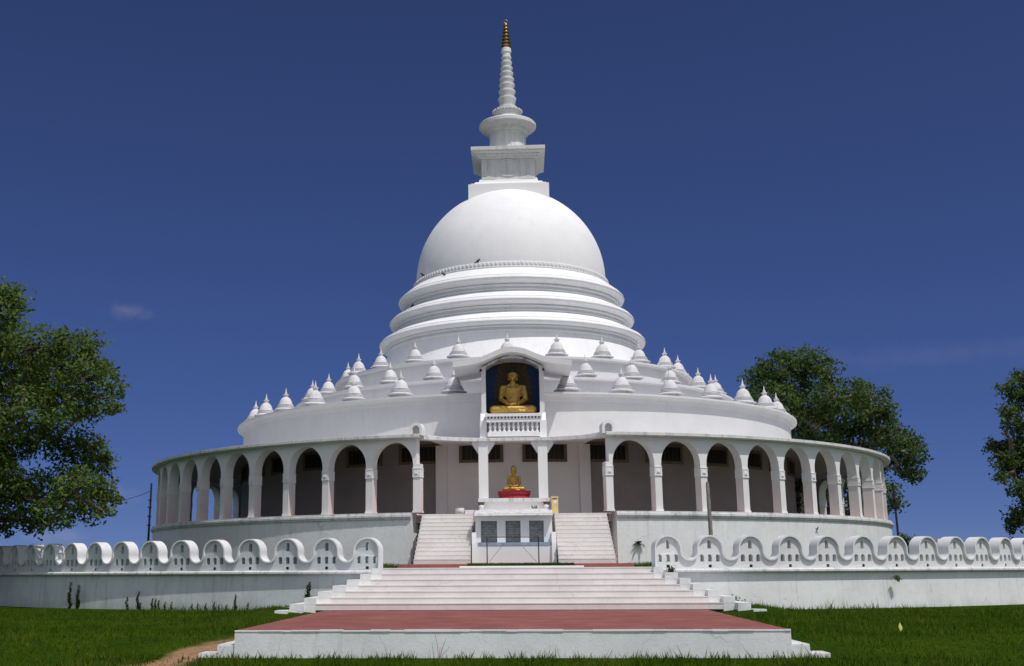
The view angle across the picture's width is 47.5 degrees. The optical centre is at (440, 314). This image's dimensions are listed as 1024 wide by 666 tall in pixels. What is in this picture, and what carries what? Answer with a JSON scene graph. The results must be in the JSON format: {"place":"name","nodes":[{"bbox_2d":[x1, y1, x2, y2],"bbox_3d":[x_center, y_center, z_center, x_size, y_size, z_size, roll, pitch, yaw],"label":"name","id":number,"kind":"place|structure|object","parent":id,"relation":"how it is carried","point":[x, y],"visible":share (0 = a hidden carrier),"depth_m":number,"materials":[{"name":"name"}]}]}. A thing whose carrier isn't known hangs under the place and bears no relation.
{"place":"outdoors","nodes":[
{"label":"outdoors","id":0,"kind":"place"},
{"bbox_2d":[455,508,464,513],"bbox_3d":[0.783,7.871,46.347,0.380,0.290,0.380,-1,-13,4],"label":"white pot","id":1,"kind":"object","parent":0,"point":[459,510],"visible":0.8,"depth_m":46.20,"materials":[{"name":"ceramic"}]},
{"bbox_2d":[465,510,474,513],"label":"white block","id":2,"kind":"structure","parent":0,"point":[469,511],"depth_m":46.27,"materials":[{"name":"paint"}]},
{"bbox_2d":[0,561,1023,665],"bbox_3d":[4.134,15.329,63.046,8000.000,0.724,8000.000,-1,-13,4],"label":"lawn ground","id":3,"kind":"structure","parent":0,"point":[834,649],"depth_m":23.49,"materials":[{"name":"green plant"}]},
{"bbox_2d":[0,275,131,540],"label":"broadleaf tree","id":4,"kind":"object","parent":3,"relation":"on","point":[30,368],"visible":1,"depth_m":43.79,"materials":[{"name":"green plant"}]},
{"bbox_2d":[66,581,72,608],"bbox_3d":[-13.116,9.945,41.113,0.233,0.970,0.251,-9,-15,35],"label":"weed","id":5,"kind":"object","parent":3,"relation":"on","point":[70,603],"visible":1,"depth_m":41.08,"materials":[{"name":"green plant"}]},
{"bbox_2d":[75,585,80,608],"bbox_3d":[-12.729,9.940,40.822,0.238,0.852,0.243,-1,-13,4],"label":"weed","id":6,"kind":"object","parent":3,"relation":"on","point":[77,604],"visible":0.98,"depth_m":40.77,"materials":[{"name":"green plant"}]},
{"bbox_2d":[45,483,151,540],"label":"utility pole","id":7,"kind":"object","parent":3,"relation":"on","point":[149,518],"visible":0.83,"depth_m":65.34,"materials":[{"name":"metal"}]},
{"bbox_2d":[135,592,139,609],"bbox_3d":[-10.192,9.661,39.172,0.203,0.657,0.213,-1,-13,4],"label":"weed","id":8,"kind":"object","parent":3,"relation":"on","point":[137,599],"visible":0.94,"depth_m":39.16,"materials":[{"name":"green plant"}]},
{"bbox_2d":[0,537,387,610],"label":"boundary wall","id":9,"kind":"structure","parent":3,"relation":"on","point":[103,575],"depth_m":38.93,"materials":[{"name":"paint"}]},
{"bbox_2d":[233,594,237,610],"bbox_3d":[-6.622,9.308,37.436,0.171,0.559,0.188,-1,-13,4],"label":"weed","id":10,"kind":"object","parent":3,"relation":"on","point":[235,607],"visible":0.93,"depth_m":37.42,"materials":[{"name":"green plant"}]},
{"bbox_2d":[307,582,311,597],"bbox_3d":[-4.135,8.904,36.628,0.262,0.938,0.249,-1,-13,4],"label":"weed","id":11,"kind":"object","parent":3,"relation":"on","point":[308,591],"visible":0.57,"depth_m":36.64,"materials":[{"name":"green plant"}]},
{"bbox_2d":[435,635,446,658],"bbox_3d":[0.040,6.365,22.119,0.284,0.553,0.019,-1,-13,4],"label":"dry weed","id":12,"kind":"object","parent":3,"relation":"on","point":[439,655],"visible":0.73,"depth_m":22.10,"materials":[{"name":"brown"}]},
{"bbox_2d":[198,610,830,657],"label":"platform","id":13,"kind":"structure","parent":3,"relation":"on","point":[528,633],"depth_m":22.32,"materials":[{"name":"paint"}]},
{"bbox_2d":[275,567,766,613],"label":"staircase","id":14,"kind":"structure","parent":3,"relation":"on","point":[538,588],"depth_m":34.24,"materials":[{"name":"paint"}]},
{"bbox_2d":[736,342,933,515],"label":"broadleaf tree","id":15,"kind":"object","parent":3,"relation":"on","point":[829,406],"visible":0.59,"depth_m":72.51,"materials":[{"name":"green plant"}]},
{"bbox_2d":[648,535,1023,609],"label":"boundary wall","id":16,"kind":"structure","parent":3,"relation":"on","point":[971,571],"depth_m":37.37,"materials":[{"name":"paint"}]},
{"bbox_2d":[666,565,675,571],"bbox_3d":[7.057,7.902,35.706,0.398,0.405,0.184,-4,-13,16],"label":"wall plant","id":17,"kind":"object","parent":16,"relation":"attached to","point":[671,569],"depth_m":35.71,"materials":[{"name":"green plant"}]},
{"bbox_2d":[893,575,901,581],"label":"wall plant","id":18,"kind":"object","parent":16,"relation":"attached to","point":[897,578],"depth_m":37.56,"materials":[{"name":"green plant"}]},
{"bbox_2d":[892,482,898,535],"bbox_3d":[24.621,11.953,62.365,0.260,5.822,0.191,-1,-13,4],"label":"utility pole","id":19,"kind":"object","parent":3,"relation":"on","point":[895,509],"visible":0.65,"depth_m":62.63,"materials":[{"name":"metal"}]},
{"bbox_2d":[899,532,914,553],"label":"bush","id":20,"kind":"object","parent":3,"relation":"on","point":[907,539],"visible":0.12,"depth_m":81.54,"materials":[{"name":"green plant"}]},
{"bbox_2d":[981,367,1023,538],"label":"broadleaf tree","id":21,"kind":"object","parent":3,"relation":"on","point":[1010,460],"visible":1,"depth_m":56.03,"materials":[{"name":"green plant"}]},
{"bbox_2d":[0,0,1023,556],"label":"sky","id":22,"kind":"structure","parent":0,"point":[248,195],"materials":[{"name":"blue"}]},
{"bbox_2d":[397,563,633,567],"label":"red path","id":23,"kind":"structure","parent":0,"point":[458,565],"depth_m":40.80,"materials":[{"name":"red tile"}]},
{"bbox_2d":[137,567,924,571],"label":"court ground","id":24,"kind":"structure","parent":0,"point":[695,568],"depth_m":37.50,"materials":[{"name":"green plant"}]},
{"bbox_2d":[413,514,473,563],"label":"staircase","id":25,"kind":"structure","parent":24,"relation":"on","point":[444,538],"depth_m":43.14,"materials":[{"name":"paint"}]},
{"bbox_2d":[472,498,556,563],"bbox_3d":[2.866,8.468,45.045,3.080,2.740,5.300,-1,-13,4],"label":"altar","id":26,"kind":"object","parent":24,"relation":"on","point":[512,527],"visible":0.95,"depth_m":43.02,"materials":[{"name":"white paint"}]},
{"bbox_2d":[497,490,530,497],"bbox_3d":[3.023,7.410,47.425,1.400,0.355,1.400,-1,-13,4],"label":"lotus pedestal","id":27,"kind":"object","parent":26,"relation":"on","point":[514,494],"visible":0.69,"depth_m":46.88,"materials":[{"name":"red paint"}]},
{"bbox_2d":[503,465,524,490],"bbox_3d":[3.013,6.710,47.554,0.927,1.076,0.423,-1,-13,4],"label":"golden statue","id":28,"kind":"object","parent":27,"relation":"on","point":[513,479],"visible":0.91,"depth_m":47.50,"materials":[{"name":"gold metal"}]},
{"bbox_2d":[459,563,583,567],"bbox_3d":[2.856,8.843,40.806,4.250,0.172,2.300,-1,-13,4],"label":"planting bed","id":29,"kind":"object","parent":24,"relation":"on","point":[484,565],"visible":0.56,"depth_m":40.02,"materials":[{"name":"white paint"}]},
{"bbox_2d":[486,537,539,562],"bbox_3d":[2.562,8.318,40.909,1.850,0.944,0.376,-1,-13,4],"label":"wire frame rail","id":30,"kind":"object","parent":29,"relation":"on","point":[501,546],"visible":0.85,"depth_m":40.77,"materials":[{"name":"metal"}]},
{"bbox_2d":[151,19,893,564],"bbox_3d":[4.058,-1.902,67.047,39.118,32.701,38.767,-1,-13,4],"label":"pagoda","id":31,"kind":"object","parent":24,"relation":"on","point":[645,461],"visible":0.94,"depth_m":51.94,"materials":[{"name":"paint"}]},
{"bbox_2d":[241,464,247,482],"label":"window","id":32,"kind":"structure","parent":31,"relation":"in","point":[244,474],"depth_m":59.80,"materials":[{"name":"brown wood"}]},
{"bbox_2d":[245,403,258,420],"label":"miniature stupa","id":33,"kind":"object","parent":31,"relation":"on","point":[254,411],"visible":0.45,"depth_m":61.00,"materials":[{"name":"paint"}]},
{"bbox_2d":[262,461,264,476],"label":"window","id":34,"kind":"structure","parent":31,"relation":"in","point":[263,468],"depth_m":56.74,"materials":[{"name":"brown wood"}]},
{"bbox_2d":[254,394,273,416],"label":"miniature stupa","id":35,"kind":"object","parent":31,"relation":"on","point":[265,407],"visible":0.66,"depth_m":58.66,"materials":[{"name":"paint"}]},
{"bbox_2d":[271,457,283,474],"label":"window","id":36,"kind":"structure","parent":31,"relation":"in","point":[276,462],"depth_m":55.65,"materials":[{"name":"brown wood"}]},
{"bbox_2d":[274,390,294,410],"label":"miniature stupa","id":37,"kind":"object","parent":31,"relation":"on","point":[285,402],"visible":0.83,"depth_m":56.55,"materials":[{"name":"paint"}]},
{"bbox_2d":[301,381,313,400],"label":"miniature stupa","id":38,"kind":"object","parent":31,"relation":"on","point":[310,390],"visible":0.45,"depth_m":61.33,"materials":[{"name":"paint"}]},
{"bbox_2d":[303,452,322,471],"bbox_3d":[-5.638,6.748,53.400,1.928,0.840,0.101,-11,-16,40],"label":"window","id":39,"kind":"structure","parent":31,"relation":"in","point":[312,461],"depth_m":53.61,"materials":[{"name":"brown wood"}]},
{"bbox_2d":[302,381,324,405],"bbox_3d":[-5.918,3.791,54.995,1.198,1.326,1.198,-12,-17,43],"label":"miniature stupa","id":40,"kind":"object","parent":31,"relation":"on","point":[315,397],"visible":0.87,"depth_m":54.66,"materials":[{"name":"paint"}]},
{"bbox_2d":[320,376,335,394],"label":"miniature stupa","id":41,"kind":"object","parent":31,"relation":"on","point":[327,387],"visible":0.75,"depth_m":59.11,"materials":[{"name":"paint"}]},
{"bbox_2d":[338,363,350,380],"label":"miniature stupa","id":42,"kind":"object","parent":31,"relation":"on","point":[346,371],"visible":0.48,"depth_m":63.89,"materials":[{"name":"paint"}]},
{"bbox_2d":[341,378,364,400],"bbox_3d":[-3.977,3.478,53.467,1.147,1.257,1.147,-10,-17,32],"label":"miniature stupa","id":43,"kind":"object","parent":31,"relation":"on","point":[353,392],"visible":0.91,"depth_m":53.13,"materials":[{"name":"paint"}]},
{"bbox_2d":[343,367,363,388],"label":"miniature stupa","id":44,"kind":"object","parent":31,"relation":"on","point":[348,385],"visible":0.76,"depth_m":57.28,"materials":[{"name":"paint"}]},
{"bbox_2d":[347,355,365,374],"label":"miniature stupa","id":45,"kind":"object","parent":31,"relation":"on","point":[358,365],"visible":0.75,"depth_m":61.55,"materials":[{"name":"paint"}]},
{"bbox_2d":[346,448,382,467],"bbox_3d":[-3.398,6.391,51.841,1.928,0.840,0.101,-7,-14,29],"label":"window","id":46,"kind":"structure","parent":31,"relation":"in","point":[354,457],"depth_m":52.01,"materials":[{"name":"brown wood"}]},
{"bbox_2d":[370,350,388,368],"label":"miniature stupa","id":47,"kind":"object","parent":31,"relation":"on","point":[380,361],"visible":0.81,"depth_m":59.52,"materials":[{"name":"paint"}]},
{"bbox_2d":[379,362,397,384],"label":"miniature stupa","id":48,"kind":"object","parent":31,"relation":"on","point":[390,377],"visible":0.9,"depth_m":55.71,"materials":[{"name":"paint"}]},
{"bbox_2d":[387,371,413,396],"bbox_3d":[-1.775,3.157,52.288,1.210,1.352,1.210,-8,-16,28],"label":"miniature stupa","id":49,"kind":"object","parent":31,"relation":"on","point":[400,388],"visible":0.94,"depth_m":51.93,"materials":[{"name":"paint"}]},
{"bbox_2d":[404,344,424,362],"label":"miniature stupa","id":50,"kind":"object","parent":31,"relation":"on","point":[414,355],"visible":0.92,"depth_m":57.89,"materials":[{"name":"paint"}]},
{"bbox_2d":[399,444,439,464],"bbox_3d":[-0.902,6.127,50.711,1.928,0.840,0.101,-5,-13,19],"label":"window","id":51,"kind":"structure","parent":31,"relation":"in","point":[427,452],"depth_m":50.65,"materials":[{"name":"brown wood"}]},
{"bbox_2d":[423,360,445,379],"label":"miniature stupa","id":52,"kind":"object","parent":31,"relation":"on","point":[434,373],"visible":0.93,"depth_m":54.60,"materials":[{"name":"paint"}]},
{"bbox_2d":[440,370,466,393],"bbox_3d":[0.599,2.985,51.474,1.181,1.311,1.181,-2,-13,9],"label":"miniature stupa","id":53,"kind":"object","parent":31,"relation":"on","point":[453,385],"visible":0.88,"depth_m":51.13,"materials":[{"name":"paint"}]},
{"bbox_2d":[447,335,469,358],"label":"miniature stupa","id":54,"kind":"object","parent":31,"relation":"on","point":[458,350],"visible":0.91,"depth_m":56.79,"materials":[{"name":"paint"}]},
{"bbox_2d":[459,445,503,462],"bbox_3d":[1.765,5.967,50.049,1.928,0.840,0.101,-2,-13,9],"label":"window","id":55,"kind":"structure","parent":31,"relation":"in","point":[467,453],"depth_m":50.01,"materials":[{"name":"brown wood"}]},
{"bbox_2d":[501,334,512,347],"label":"miniature stupa","id":56,"kind":"object","parent":31,"relation":"on","point":[506,343],"visible":0.36,"depth_m":56.45,"materials":[{"name":"paint"}]},
{"bbox_2d":[489,366,536,413],"bbox_3d":[3.086,3.212,49.268,2.011,2.088,0.918,-1,-13,4],"label":"golden statue","id":57,"kind":"object","parent":31,"relation":"on","point":[512,392],"visible":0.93,"depth_m":49.13,"materials":[{"name":"gold metal"}]},
{"bbox_2d":[522,444,566,461],"bbox_3d":[4.486,5.915,49.877,1.928,0.840,0.101,0,-13,-2],"label":"window","id":58,"kind":"structure","parent":31,"relation":"in","point":[558,452],"depth_m":49.84,"materials":[{"name":"brown wood"}]},
{"bbox_2d":[551,496,558,513],"bbox_3d":[4.511,7.507,45.669,0.300,0.670,0.300,-1,-13,4],"label":"donation box","id":59,"kind":"object","parent":31,"relation":"on","point":[554,503],"visible":0.93,"depth_m":45.56,"materials":[{"name":"beige paint"}]},
{"bbox_2d":[545,334,567,355],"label":"miniature stupa","id":60,"kind":"object","parent":31,"relation":"on","point":[556,349],"visible":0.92,"depth_m":56.39,"materials":[{"name":"paint"}]},
{"bbox_2d":[554,375,580,391],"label":"miniature stupa","id":61,"kind":"object","parent":31,"relation":"on","point":[566,384],"visible":0.73,"depth_m":50.76,"materials":[{"name":"paint"}]},
{"bbox_2d":[575,357,597,377],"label":"miniature stupa","id":62,"kind":"object","parent":31,"relation":"on","point":[585,370],"visible":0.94,"depth_m":54.10,"materials":[{"name":"paint"}]},
{"bbox_2d":[592,335,613,358],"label":"miniature stupa","id":63,"kind":"object","parent":31,"relation":"on","point":[601,351],"visible":0.88,"depth_m":57.10,"materials":[{"name":"paint"}]},
{"bbox_2d":[585,442,628,462],"bbox_3d":[7.219,5.972,50.197,1.928,0.840,0.101,2,-13,-12],"label":"window","id":64,"kind":"structure","parent":31,"relation":"in","point":[597,451],"depth_m":50.16,"materials":[{"name":"brown wood"}]},
{"bbox_2d":[608,369,634,392],"bbox_3d":[8.059,2.970,51.626,1.197,1.334,1.197,6,-15,-21],"label":"miniature stupa","id":65,"kind":"object","parent":31,"relation":"on","point":[621,384],"visible":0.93,"depth_m":51.27,"materials":[{"name":"paint"}]},
{"bbox_2d":[624,358,643,379],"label":"miniature stupa","id":66,"kind":"object","parent":31,"relation":"on","point":[631,372],"visible":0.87,"depth_m":54.88,"materials":[{"name":"paint"}]},
{"bbox_2d":[633,541,644,547],"bbox_3d":[7.671,8.892,44.819,0.562,0.293,0.346,-1,-13,4],"label":"wall plant","id":67,"kind":"object","parent":31,"relation":"attached to","point":[638,543],"depth_m":44.90,"materials":[{"name":"green plant"}]},
{"bbox_2d":[631,342,650,362],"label":"miniature stupa","id":68,"kind":"object","parent":31,"relation":"on","point":[639,355],"visible":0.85,"depth_m":58.39,"materials":[{"name":"paint"}]},
{"bbox_2d":[645,445,683,463],"bbox_3d":[9.846,6.138,51.002,1.928,0.840,0.101,5,-14,-22],"label":"window","id":69,"kind":"structure","parent":31,"relation":"in","point":[672,454],"depth_m":51.13,"materials":[{"name":"brown wood"}]},
{"bbox_2d":[657,348,675,368],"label":"miniature stupa","id":70,"kind":"object","parent":31,"relation":"on","point":[664,360],"visible":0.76,"depth_m":60.17,"materials":[{"name":"paint"}]},
{"bbox_2d":[658,370,683,395],"bbox_3d":[10.376,3.153,52.487,1.179,1.326,1.179,4,-14,-25],"label":"miniature stupa","id":71,"kind":"object","parent":31,"relation":"on","point":[670,387],"visible":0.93,"depth_m":52.15,"materials":[{"name":"paint"}]},
{"bbox_2d":[661,362,681,383],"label":"miniature stupa","id":72,"kind":"object","parent":31,"relation":"on","point":[673,376],"visible":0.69,"depth_m":56.19,"materials":[{"name":"paint"}]},
{"bbox_2d":[674,355,688,374],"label":"miniature stupa","id":73,"kind":"object","parent":31,"relation":"on","point":[678,365],"visible":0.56,"depth_m":62.30,"materials":[{"name":"paint"}]},
{"bbox_2d":[690,368,706,388],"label":"miniature stupa","id":74,"kind":"object","parent":31,"relation":"on","point":[698,380],"visible":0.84,"depth_m":57.80,"materials":[{"name":"paint"}]},
{"bbox_2d":[700,374,724,399],"bbox_3d":[12.553,3.411,53.769,1.212,1.356,1.212,12,-18,-40],"label":"miniature stupa","id":75,"kind":"object","parent":31,"relation":"on","point":[711,390],"visible":0.84,"depth_m":53.42,"materials":[{"name":"paint"}]},
{"bbox_2d":[706,447,728,466],"bbox_3d":[12.276,6.405,52.265,1.928,0.840,0.101,8,-15,-32],"label":"window","id":76,"kind":"structure","parent":31,"relation":"in","point":[716,456],"depth_m":52.41,"materials":[{"name":"brown wood"}]},
{"bbox_2d":[713,376,726,393],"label":"miniature stupa","id":77,"kind":"object","parent":31,"relation":"on","point":[719,387],"visible":0.41,"depth_m":59.79,"materials":[{"name":"paint"}]},
{"bbox_2d":[733,380,756,403],"bbox_3d":[14.446,3.748,55.374,1.222,1.375,1.222,13,-18,-43],"label":"miniature stupa","id":78,"kind":"object","parent":31,"relation":"on","point":[743,395],"visible":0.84,"depth_m":55.05,"materials":[{"name":"paint"}]},
{"bbox_2d":[748,451,762,469],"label":"window","id":79,"kind":"structure","parent":31,"relation":"in","point":[754,458],"depth_m":54.17,"materials":[{"name":"brown wood"}]},
{"bbox_2d":[757,386,777,408],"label":"miniature stupa","id":80,"kind":"object","parent":31,"relation":"on","point":[764,400],"visible":0.72,"depth_m":56.96,"materials":[{"name":"paint"}]},
{"bbox_2d":[773,393,789,413],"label":"miniature stupa","id":81,"kind":"object","parent":31,"relation":"on","point":[778,405],"visible":0.48,"depth_m":59.14,"materials":[{"name":"paint"}]},
{"bbox_2d":[787,458,794,477],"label":"window","id":82,"kind":"structure","parent":31,"relation":"in","point":[790,463],"depth_m":58.10,"materials":[{"name":"brown wood"}]},
{"bbox_2d":[554,513,616,562],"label":"staircase","id":83,"kind":"structure","parent":24,"relation":"on","point":[583,537],"depth_m":42.81,"materials":[{"name":"paint"}]},
{"bbox_2d":[706,482,712,534],"bbox_3d":[9.163,7.169,39.359,0.165,2.953,0.150,-1,-13,4],"label":"wooden post","id":84,"kind":"object","parent":24,"relation":"on","point":[710,528],"visible":0.71,"depth_m":39.43,"materials":[{"name":"grey wood"}]}
]}

